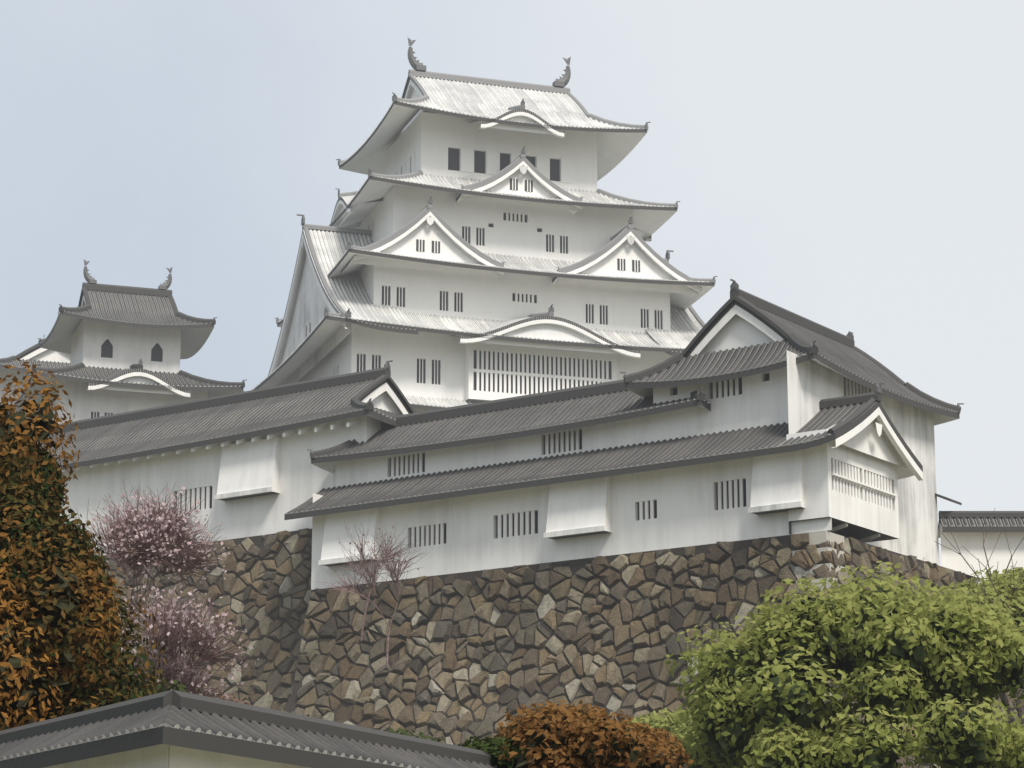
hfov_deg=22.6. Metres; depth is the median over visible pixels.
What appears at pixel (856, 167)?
sky
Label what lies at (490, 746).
dark shrub
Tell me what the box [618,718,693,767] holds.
orange shrub
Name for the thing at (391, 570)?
bare tree
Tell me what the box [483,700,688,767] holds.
orange shrub
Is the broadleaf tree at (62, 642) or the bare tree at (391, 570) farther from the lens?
the bare tree at (391, 570)
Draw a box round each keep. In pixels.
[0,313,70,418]
[8,260,245,422]
[243,38,717,412]
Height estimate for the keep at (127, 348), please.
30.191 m
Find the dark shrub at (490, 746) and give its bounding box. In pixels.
[457,735,532,767]
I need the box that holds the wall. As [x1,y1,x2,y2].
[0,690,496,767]
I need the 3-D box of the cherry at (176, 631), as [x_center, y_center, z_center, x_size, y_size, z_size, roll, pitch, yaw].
[-8.896,8.043,64.375,4.443,6.270,5.642,10,-17,-36]
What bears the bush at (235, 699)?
on the castle hill
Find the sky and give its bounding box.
[0,0,1023,565]
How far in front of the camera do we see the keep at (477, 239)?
178.46 m
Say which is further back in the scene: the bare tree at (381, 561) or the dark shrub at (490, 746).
the bare tree at (381, 561)
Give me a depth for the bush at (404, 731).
84.87 m
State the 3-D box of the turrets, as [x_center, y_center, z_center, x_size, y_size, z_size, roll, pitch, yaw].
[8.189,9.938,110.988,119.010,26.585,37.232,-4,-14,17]
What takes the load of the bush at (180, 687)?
on the castle hill
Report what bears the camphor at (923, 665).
on the castle hill
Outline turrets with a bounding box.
[37,279,1023,767]
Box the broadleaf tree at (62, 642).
[0,357,172,730]
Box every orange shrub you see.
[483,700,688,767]
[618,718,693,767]
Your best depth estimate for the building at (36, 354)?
196.07 m
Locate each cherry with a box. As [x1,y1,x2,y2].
[76,481,235,642]
[119,577,265,701]
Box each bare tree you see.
[314,542,428,666]
[336,523,417,640]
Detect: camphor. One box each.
[665,561,1023,767]
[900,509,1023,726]

